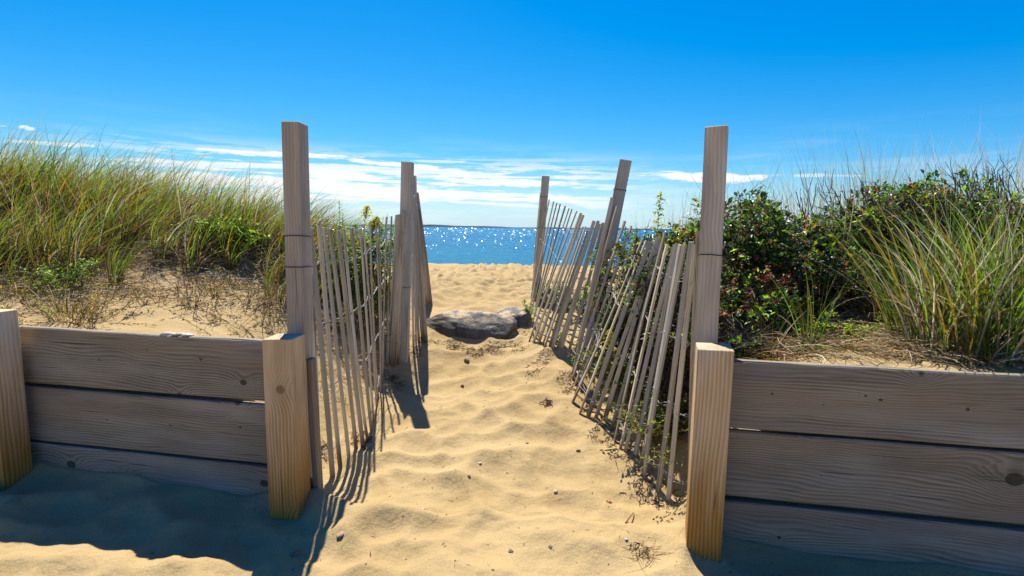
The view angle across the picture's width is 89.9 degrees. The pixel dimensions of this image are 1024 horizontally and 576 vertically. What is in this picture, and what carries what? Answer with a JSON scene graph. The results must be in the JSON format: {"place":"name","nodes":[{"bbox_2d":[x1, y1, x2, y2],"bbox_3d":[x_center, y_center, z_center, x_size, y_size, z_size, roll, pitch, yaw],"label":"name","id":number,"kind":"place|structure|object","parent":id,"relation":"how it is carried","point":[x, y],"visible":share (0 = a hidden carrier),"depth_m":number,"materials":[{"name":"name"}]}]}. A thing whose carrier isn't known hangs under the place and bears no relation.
{"place":"outdoors","nodes":[
{"label":"outdoors","id":0,"kind":"place"},
{"bbox_2d":[0,105,392,336],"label":"dune grass","id":1,"kind":"structure","parent":0,"point":[26,191],"depth_m":4.58,"materials":[{"name":"plant"}]},
{"bbox_2d":[0,212,1023,575],"bbox_3d":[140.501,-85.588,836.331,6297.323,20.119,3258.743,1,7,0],"label":"sand ground","id":2,"kind":"structure","parent":0,"point":[58,520],"depth_m":2.74,"materials":[{"name":"beige sand"}]},
{"bbox_2d":[0,240,87,298],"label":"grass tuft","id":3,"kind":"object","parent":2,"relation":"on","point":[22,279],"visible":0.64,"depth_m":3.57,"materials":[{"name":"plant"}]},
{"bbox_2d":[15,255,99,294],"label":"green herb","id":4,"kind":"object","parent":2,"relation":"on","point":[48,279],"visible":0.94,"depth_m":3.61,"materials":[{"name":"green plant"}]},
{"bbox_2d":[0,271,134,321],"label":"dry shrub","id":5,"kind":"object","parent":2,"relation":"on","point":[22,293],"visible":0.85,"depth_m":3.27,"materials":[{"name":"brown plant"}]},
{"bbox_2d":[20,274,117,321],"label":"grass tuft","id":6,"kind":"object","parent":2,"relation":"on","point":[66,308],"visible":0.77,"depth_m":3.17,"materials":[{"name":"plant"}]},
{"bbox_2d":[19,290,166,327],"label":"dry shrub","id":7,"kind":"object","parent":2,"relation":"on","point":[92,317],"visible":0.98,"depth_m":3.05,"materials":[{"name":"brown plant"}]},
{"bbox_2d":[91,118,136,212],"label":"grass tuft","id":8,"kind":"object","parent":2,"relation":"on","point":[99,170],"visible":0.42,"depth_m":4.93,"materials":[{"name":"plant"}]},
{"bbox_2d":[88,224,160,284],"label":"grass tuft","id":9,"kind":"object","parent":2,"relation":"on","point":[110,270],"visible":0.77,"depth_m":3.81,"materials":[{"name":"plant"}]},
{"bbox_2d":[119,281,179,304],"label":"dry shrub","id":10,"kind":"object","parent":2,"relation":"on","point":[138,296],"visible":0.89,"depth_m":3.53,"materials":[{"name":"brown plant"}]},
{"bbox_2d":[0,309,322,519],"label":"retaining wall","id":11,"kind":"structure","parent":2,"relation":"on","point":[241,448],"depth_m":2.73,"materials":[{"name":"brown wood"}]},
{"bbox_2d":[160,332,172,335],"bbox_3d":[-1.812,0.239,2.704,0.079,0.016,0.039,0,15,-11],"label":"seashell","id":12,"kind":"object","parent":11,"relation":"on","point":[165,333],"visible":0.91,"depth_m":2.69,"materials":[{"name":"white"}]},
{"bbox_2d":[180,333,193,335],"bbox_3d":[-1.697,0.243,2.684,0.058,0.016,0.052,0,2,-11],"label":"seashell","id":13,"kind":"object","parent":11,"relation":"on","point":[187,334],"visible":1,"depth_m":2.67,"materials":[{"name":"white"}]},
{"bbox_2d":[165,269,226,310],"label":"dry shrub","id":14,"kind":"object","parent":2,"relation":"on","point":[178,295],"visible":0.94,"depth_m":3.63,"materials":[{"name":"brown plant"}]},
{"bbox_2d":[201,263,235,298],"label":"grass tuft","id":15,"kind":"object","parent":2,"relation":"on","point":[217,293],"visible":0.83,"depth_m":3.82,"materials":[{"name":"plant"}]},
{"bbox_2d":[0,206,437,403],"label":"dry grass litter","id":16,"kind":"object","parent":2,"relation":"on","point":[142,283],"visible":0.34,"depth_m":3.93,"materials":[{"name":"plant"}]},
{"bbox_2d":[170,209,272,256],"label":"leafy bush","id":17,"kind":"object","parent":2,"relation":"on","point":[246,236],"visible":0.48,"depth_m":4.50,"materials":[{"name":"green plant"}]},
{"bbox_2d":[204,257,285,311],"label":"dry shrub","id":18,"kind":"object","parent":2,"relation":"on","point":[234,284],"visible":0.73,"depth_m":3.94,"materials":[{"name":"brown plant"}]},
{"bbox_2d":[173,285,316,337],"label":"dry shrub","id":19,"kind":"object","parent":2,"relation":"on","point":[246,330],"visible":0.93,"depth_m":3.47,"materials":[{"name":"brown plant"}]},
{"bbox_2d":[209,240,330,286],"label":"dry shrub","id":20,"kind":"object","parent":2,"relation":"on","point":[262,269],"visible":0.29,"depth_m":4.37,"materials":[{"name":"brown plant"}]},
{"bbox_2d":[290,549,301,556],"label":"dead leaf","id":21,"kind":"object","parent":2,"relation":"on","point":[294,553],"visible":1,"depth_m":2.29,"materials":[{"name":"plant"}]},
{"bbox_2d":[277,241,359,294],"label":"grass tuft","id":22,"kind":"object","parent":2,"relation":"on","point":[326,270],"visible":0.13,"depth_m":4.57,"materials":[{"name":"plant"}]},
{"bbox_2d":[336,531,343,537],"bbox_3d":[-0.793,1.133,2.365,0.034,0.010,0.049,-15,11,-15],"label":"seashell","id":23,"kind":"object","parent":2,"relation":"on","point":[340,534],"visible":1,"depth_m":2.35,"materials":[{"name":"stone"}]},
{"bbox_2d":[314,211,367,289],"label":"weed bush","id":24,"kind":"object","parent":2,"relation":"on","point":[343,249],"visible":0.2,"depth_m":4.85,"materials":[{"name":"green plant"}]},
{"bbox_2d":[315,297,368,325],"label":"dry shrub","id":25,"kind":"object","parent":2,"relation":"on","point":[354,311],"visible":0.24,"depth_m":4.44,"materials":[{"name":"brown plant"}]},
{"bbox_2d":[334,202,353,300],"bbox_3d":[-1.537,-0.300,4.707,0.230,0.998,0.211,1,7,0],"label":"goldenrod","id":26,"kind":"object","parent":2,"relation":"on","point":[339,211],"visible":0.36,"depth_m":4.69,"materials":[{"name":"green plant"}]},
{"bbox_2d":[344,241,362,320],"bbox_3d":[-1.428,-0.040,4.623,0.221,0.769,0.216,1,7,0],"label":"goldenrod","id":27,"kind":"object","parent":2,"relation":"on","point":[352,292],"visible":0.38,"depth_m":4.63,"materials":[{"name":"green plant"}]},
{"bbox_2d":[318,237,391,318],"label":"dune grass","id":28,"kind":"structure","parent":2,"relation":"on","point":[342,302],"depth_m":4.60,"materials":[{"name":"plant"}]},
{"bbox_2d":[319,284,392,340],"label":"dry shrub","id":29,"kind":"object","parent":2,"relation":"on","point":[364,316],"visible":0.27,"depth_m":4.53,"materials":[{"name":"brown plant"}]},
{"bbox_2d":[281,121,432,477],"bbox_3d":[-1.048,-0.131,4.785,0.459,2.218,4.397,1,7,-3],"label":"sand fence","id":30,"kind":"object","parent":2,"relation":"on","point":[409,267],"visible":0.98,"depth_m":3.13,"materials":[{"name":"wood"}]},
{"bbox_2d":[329,224,386,301],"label":"weed bush","id":31,"kind":"object","parent":2,"relation":"on","point":[374,242],"visible":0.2,"depth_m":4.96,"materials":[{"name":"green plant"}]},
{"bbox_2d":[357,205,382,303],"bbox_3d":[-1.364,-0.277,4.812,0.324,0.998,0.223,1,7,0],"label":"goldenrod","id":32,"kind":"object","parent":2,"relation":"on","point":[374,219],"visible":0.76,"depth_m":4.76,"materials":[{"name":"green plant"}]},
{"bbox_2d":[321,336,429,460],"bbox_3d":[-0.987,0.757,4.075,0.380,0.322,2.183,1,7,5],"label":"dried seaweed","id":33,"kind":"object","parent":2,"relation":"on","point":[392,378],"visible":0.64,"depth_m":3.84,"materials":[{"name":"brown plant"}]},
{"bbox_2d":[357,223,394,313],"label":"weed bush","id":34,"kind":"object","parent":2,"relation":"on","point":[381,248],"visible":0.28,"depth_m":5.07,"materials":[{"name":"green plant"}]},
{"bbox_2d":[367,214,394,321],"bbox_3d":[-1.217,-0.160,4.818,0.262,1.069,0.274,-5,9,-43],"label":"goldenrod","id":35,"kind":"object","parent":2,"relation":"on","point":[375,296],"visible":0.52,"depth_m":4.81,"materials":[{"name":"green plant"}]},
{"bbox_2d":[353,285,419,333],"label":"dry shrub","id":36,"kind":"object","parent":2,"relation":"on","point":[378,311],"visible":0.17,"depth_m":4.72,"materials":[{"name":"brown plant"}]},
{"bbox_2d":[19,282,780,575],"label":"fine litter","id":37,"kind":"object","parent":2,"relation":"on","point":[443,466],"visible":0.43,"depth_m":2.78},
{"bbox_2d":[384,369,415,393],"bbox_3d":[-0.925,0.785,4.292,0.346,0.122,0.529,-3,8,-31],"label":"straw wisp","id":38,"kind":"object","parent":2,"relation":"on","point":[398,385],"visible":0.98,"depth_m":4.30,"materials":[{"name":"brown plant"}]},
{"bbox_2d":[426,310,517,339],"bbox_3d":[-0.516,0.446,5.420,1.168,0.430,0.610,2,7,6],"label":"boulder","id":39,"kind":"object","parent":2,"relation":"on","point":[473,325],"visible":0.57,"depth_m":5.20,"materials":[{"name":"grey stone"}]},
{"bbox_2d":[430,338,521,357],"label":"dried seaweed","id":40,"kind":"object","parent":2,"relation":"on","point":[515,344],"visible":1,"depth_m":4.97,"materials":[{"name":"brown plant"}]},
{"bbox_2d":[497,307,531,326],"bbox_3d":[0.037,0.392,5.536,0.411,0.357,0.422,-2,7,-23],"label":"boulder","id":41,"kind":"object","parent":2,"relation":"on","point":[522,316],"visible":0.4,"depth_m":5.43,"materials":[{"name":"grey stone"}]},
{"bbox_2d":[522,299,537,313],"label":"leafy sprig","id":42,"kind":"object","parent":2,"relation":"on","point":[528,306],"visible":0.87,"depth_m":5.47,"materials":[{"name":"green plant"}]},
{"bbox_2d":[534,398,552,407],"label":"dried seaweed","id":43,"kind":"object","parent":2,"relation":"on","point":[549,403],"visible":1,"depth_m":3.74,"materials":[{"name":"brown plant"}]},
{"bbox_2d":[534,280,568,302],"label":"leafy sprig","id":44,"kind":"object","parent":2,"relation":"on","point":[549,289],"visible":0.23,"depth_m":6.63,"materials":[{"name":"green plant"}]},
{"bbox_2d":[541,282,589,307],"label":"leafy sprig","id":45,"kind":"object","parent":2,"relation":"on","point":[558,295],"visible":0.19,"depth_m":6.14,"materials":[{"name":"green plant"}]},
{"bbox_2d":[558,289,590,315],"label":"leafy sprig","id":46,"kind":"object","parent":2,"relation":"on","point":[578,305],"visible":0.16,"depth_m":5.45,"materials":[{"name":"green plant"}]},
{"bbox_2d":[511,323,680,508],"bbox_3d":[0.377,0.756,4.024,0.409,0.482,2.950,-1,7,-13],"label":"dried seaweed","id":47,"kind":"object","parent":2,"relation":"on","point":[571,373],"visible":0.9,"depth_m":3.16,"materials":[{"name":"brown plant"}]},
{"bbox_2d":[576,295,627,330],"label":"leafy sprig","id":48,"kind":"object","parent":2,"relation":"on","point":[604,311],"visible":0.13,"depth_m":4.93,"materials":[{"name":"green plant"}]},
{"bbox_2d":[576,245,641,355],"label":"weed bush","id":49,"kind":"object","parent":2,"relation":"on","point":[608,280],"visible":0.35,"depth_m":4.20,"materials":[{"name":"green plant"}]},
{"bbox_2d":[567,333,650,387],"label":"dry weed","id":50,"kind":"object","parent":2,"relation":"on","point":[587,356],"visible":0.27,"depth_m":3.92,"materials":[{"name":"brown plant"}]},
{"bbox_2d":[600,329,617,392],"bbox_3d":[0.702,0.566,3.686,0.157,0.558,0.125,1,7,0],"label":"goldenrod","id":51,"kind":"object","parent":2,"relation":"on","point":[610,339],"visible":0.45,"depth_m":3.67,"materials":[{"name":"green plant"}]},
{"bbox_2d":[612,242,640,343],"bbox_3d":[0.914,0.157,3.941,0.322,1.018,0.154,1,7,0],"label":"goldenrod","id":52,"kind":"object","parent":2,"relation":"on","point":[619,245],"visible":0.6,"depth_m":3.90,"materials":[{"name":"green plant"}]},
{"bbox_2d":[528,125,728,499],"bbox_3d":[0.567,-0.076,4.708,0.737,2.280,4.839,-1,7,-12],"label":"sand fence","id":53,"kind":"object","parent":2,"relation":"on","point":[702,269],"visible":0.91,"depth_m":3.12,"materials":[{"name":"wood"}]},
{"bbox_2d":[592,282,676,373],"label":"weed bush","id":54,"kind":"object","parent":2,"relation":"on","point":[616,321],"visible":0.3,"depth_m":3.89,"materials":[{"name":"green plant"}]},
{"bbox_2d":[583,323,689,393],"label":"dry weed","id":55,"kind":"object","parent":2,"relation":"on","point":[616,368],"visible":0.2,"depth_m":3.63,"materials":[{"name":"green plant"}]},
{"bbox_2d":[628,542,651,559],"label":"dried seaweed","id":56,"kind":"object","parent":2,"relation":"on","point":[639,549],"visible":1,"depth_m":2.32,"materials":[{"name":"brown plant"}]},
{"bbox_2d":[595,356,689,445],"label":"dry weed","id":57,"kind":"object","parent":2,"relation":"on","point":[685,393],"visible":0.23,"depth_m":3.11,"materials":[{"name":"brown plant"}]},
{"bbox_2d":[621,537,671,572],"bbox_3d":[0.618,1.168,2.276,0.366,0.074,0.275,-1,7,-19],"label":"straw wisp","id":58,"kind":"object","parent":2,"relation":"on","point":[648,552],"visible":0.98,"depth_m":2.29,"materials":[{"name":"beige plant"}]},
{"bbox_2d":[643,380,652,427],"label":"goldenrod","id":59,"kind":"object","parent":2,"relation":"on","point":[648,403],"visible":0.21,"depth_m":3.08,"materials":[{"name":"green plant"}]},
{"bbox_2d":[611,384,688,469],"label":"dry weed","id":60,"kind":"object","parent":2,"relation":"on","point":[669,437],"visible":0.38,"depth_m":2.96,"materials":[{"name":"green plant"}]},
{"bbox_2d":[609,225,691,362],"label":"weed bush","id":61,"kind":"object","parent":2,"relation":"on","point":[637,241],"visible":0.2,"depth_m":3.88,"materials":[{"name":"green plant"}]},
{"bbox_2d":[641,191,665,332],"bbox_3d":[1.072,-0.053,3.927,0.236,1.364,0.202,4,7,27],"label":"goldenrod","id":62,"kind":"object","parent":2,"relation":"on","point":[658,202],"visible":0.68,"depth_m":3.86,"materials":[{"name":"green plant"}]},
{"bbox_2d":[620,221,692,401],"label":"weed bush","id":63,"kind":"object","parent":2,"relation":"on","point":[635,253],"visible":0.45,"depth_m":3.38,"materials":[{"name":"green plant"}]},
{"bbox_2d":[622,212,699,356],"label":"weed bush","id":64,"kind":"object","parent":2,"relation":"on","point":[660,234],"visible":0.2,"depth_m":3.70,"materials":[{"name":"green plant"}]},
{"bbox_2d":[651,423,670,442],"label":"goldenrod","id":65,"kind":"object","parent":2,"relation":"on","point":[655,434],"visible":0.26,"depth_m":3.04,"materials":[{"name":"green plant"}]},
{"bbox_2d":[667,228,691,330],"bbox_3d":[1.197,0.072,3.718,0.256,1.015,0.205,1,7,0],"label":"goldenrod","id":66,"kind":"object","parent":2,"relation":"on","point":[672,238],"visible":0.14,"depth_m":3.69,"materials":[{"name":"green plant"}]},
{"bbox_2d":[635,300,729,430],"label":"weed bush","id":67,"kind":"object","parent":2,"relation":"on","point":[665,379],"visible":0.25,"depth_m":3.06,"materials":[{"name":"green plant"}]},
{"bbox_2d":[687,294,785,359],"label":"rose bush","id":68,"kind":"object","parent":2,"relation":"on","point":[738,341],"visible":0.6,"depth_m":2.75,"materials":[{"name":"green plant"}]},
{"bbox_2d":[661,260,815,348],"bbox_3d":[1.402,0.153,3.200,0.920,0.661,0.834,1,7,0],"label":"red shrub","id":69,"kind":"object","parent":2,"relation":"on","point":[752,294],"visible":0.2,"depth_m":3.05,"materials":[{"name":"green plant"}]},
{"bbox_2d":[689,259,800,347],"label":"rose bush","id":70,"kind":"object","parent":2,"relation":"on","point":[729,301],"visible":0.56,"depth_m":2.98,"materials":[{"name":"green plant"}]},
{"bbox_2d":[719,287,826,359],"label":"beach grass clump","id":71,"kind":"object","parent":2,"relation":"on","point":[773,347],"visible":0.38,"depth_m":2.82,"materials":[{"name":"plant"}]},
{"bbox_2d":[724,178,822,280],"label":"rose bush","id":72,"kind":"object","parent":2,"relation":"on","point":[738,205],"visible":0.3,"depth_m":3.64,"materials":[{"name":"green plant"}]},
{"bbox_2d":[721,251,830,321],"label":"rose bush","id":73,"kind":"object","parent":2,"relation":"on","point":[761,284],"visible":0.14,"depth_m":3.29,"materials":[{"name":"green plant"}]},
{"bbox_2d":[718,268,838,339],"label":"rose bush","id":74,"kind":"object","parent":2,"relation":"on","point":[762,293],"visible":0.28,"depth_m":3.07,"materials":[{"name":"green plant"}]},
{"bbox_2d":[681,177,875,317],"bbox_3d":[1.697,-0.238,3.532,1.117,1.000,0.866,1,7,0],"label":"rose bush","id":75,"kind":"object","parent":2,"relation":"on","point":[777,216],"visible":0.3,"depth_m":3.38,"materials":[{"name":"green plant"}]},
{"bbox_2d":[736,189,823,269],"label":"bare shrub","id":76,"kind":"object","parent":2,"relation":"on","point":[791,211],"visible":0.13,"depth_m":3.77,"materials":[{"name":"brown plant"}]},
{"bbox_2d":[773,321,827,344],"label":"green herb","id":77,"kind":"object","parent":2,"relation":"on","point":[798,330],"visible":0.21,"depth_m":2.92,"materials":[{"name":"green plant"}]},
{"bbox_2d":[766,263,846,355],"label":"beach grass clump","id":78,"kind":"object","parent":2,"relation":"on","point":[811,326],"visible":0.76,"depth_m":2.61,"materials":[{"name":"plant"}]},
{"bbox_2d":[728,216,889,322],"bbox_3d":[1.969,-0.121,3.445,0.983,0.718,0.798,1,7,0],"label":"rose bush","id":79,"kind":"object","parent":2,"relation":"on","point":[791,260],"visible":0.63,"depth_m":3.29,"materials":[{"name":"green plant"}]},
{"bbox_2d":[607,284,1023,451],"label":"dry grass litter","id":80,"kind":"object","parent":2,"relation":"on","point":[831,344],"visible":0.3,"depth_m":2.57,"materials":[{"name":"plant"}]},
{"bbox_2d":[796,169,866,218],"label":"bare shrub","id":81,"kind":"object","parent":2,"relation":"on","point":[862,185],"visible":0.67,"depth_m":3.90,"materials":[{"name":"brown plant"}]},
{"bbox_2d":[808,310,883,342],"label":"herb tuft","id":82,"kind":"object","parent":2,"relation":"on","point":[848,329],"visible":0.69,"depth_m":2.75,"materials":[{"name":"green plant"}]},
{"bbox_2d":[763,257,931,319],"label":"rose bush","id":83,"kind":"object","parent":2,"relation":"on","point":[817,299],"visible":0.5,"depth_m":3.18,"materials":[{"name":"green plant"}]},
{"bbox_2d":[685,342,1023,575],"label":"retaining wall","id":84,"kind":"structure","parent":2,"relation":"on","point":[858,403],"depth_m":2.25,"materials":[{"name":"brown wood"}]},
{"bbox_2d":[771,181,941,296],"bbox_3d":[2.362,-0.317,3.633,1.129,0.848,0.925,1,7,0],"label":"rose bush","id":85,"kind":"object","parent":2,"relation":"on","point":[877,240],"visible":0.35,"depth_m":3.49,"materials":[{"name":"green plant"}]},
{"bbox_2d":[798,169,972,281],"bbox_3d":[2.715,-0.454,3.723,1.150,0.833,0.822,1,7,0],"label":"rose bush","id":86,"kind":"object","parent":2,"relation":"on","point":[915,185],"visible":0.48,"depth_m":3.55,"materials":[{"name":"green plant"}]},
{"bbox_2d":[851,184,955,260],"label":"red shrub","id":87,"kind":"object","parent":2,"relation":"on","point":[914,217],"visible":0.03,"depth_m":3.59,"materials":[{"name":"orange plant"}]},
{"bbox_2d":[804,158,1023,367],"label":"beach grass clump","id":88,"kind":"object","parent":2,"relation":"on","point":[989,301],"visible":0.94,"depth_m":2.58,"materials":[{"name":"plant"}]},
{"bbox_2d":[843,182,1009,273],"bbox_3d":[3.072,-0.412,3.768,1.071,0.736,0.917,1,7,0],"label":"rose bush","id":89,"kind":"object","parent":2,"relation":"on","point":[974,200],"visible":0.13,"depth_m":3.48,"materials":[{"name":"green plant"}]},
{"bbox_2d":[883,166,1023,266],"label":"rose bush","id":90,"kind":"object","parent":2,"relation":"on","point":[962,174],"visible":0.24,"depth_m":3.57,"materials":[{"name":"green plant"}]},
{"bbox_2d":[928,158,1000,225],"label":"bare shrub","id":91,"kind":"object","parent":2,"relation":"on","point":[981,187],"visible":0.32,"depth_m":3.88,"materials":[{"name":"brown plant"}]},
{"bbox_2d":[928,189,1023,272],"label":"rose bush","id":92,"kind":"object","parent":2,"relation":"on","point":[1013,193],"visible":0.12,"depth_m":3.54,"materials":[{"name":"green plant"}]},
{"bbox_2d":[940,156,1023,232],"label":"bare shrub","id":93,"kind":"object","parent":2,"relation":"on","point":[1000,185],"visible":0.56,"depth_m":3.79,"materials":[{"name":"brown plant"}]},
{"bbox_2d":[0,0,1023,229],"label":"sky","id":94,"kind":"structure","parent":0,"point":[486,100],"materials":[{"name":"blue"}]},
{"bbox_2d":[281,224,772,231],"bbox_3d":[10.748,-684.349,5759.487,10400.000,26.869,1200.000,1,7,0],"label":"shore hills","id":95,"kind":"structure","parent":0,"point":[430,225],"depth_m":5190.32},
{"bbox_2d":[312,225,795,265],"bbox_3d":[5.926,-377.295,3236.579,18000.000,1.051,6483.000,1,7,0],"label":"sea","id":96,"kind":"structure","parent":0,"point":[465,245],"depth_m":48.91,"materials":[{"name":"liquid"}]},
{"bbox_2d":[580,113,1023,353],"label":"dune grass","id":97,"kind":"structure","parent":0,"point":[887,188],"depth_m":4.00,"materials":[{"name":"plant"}]}
]}

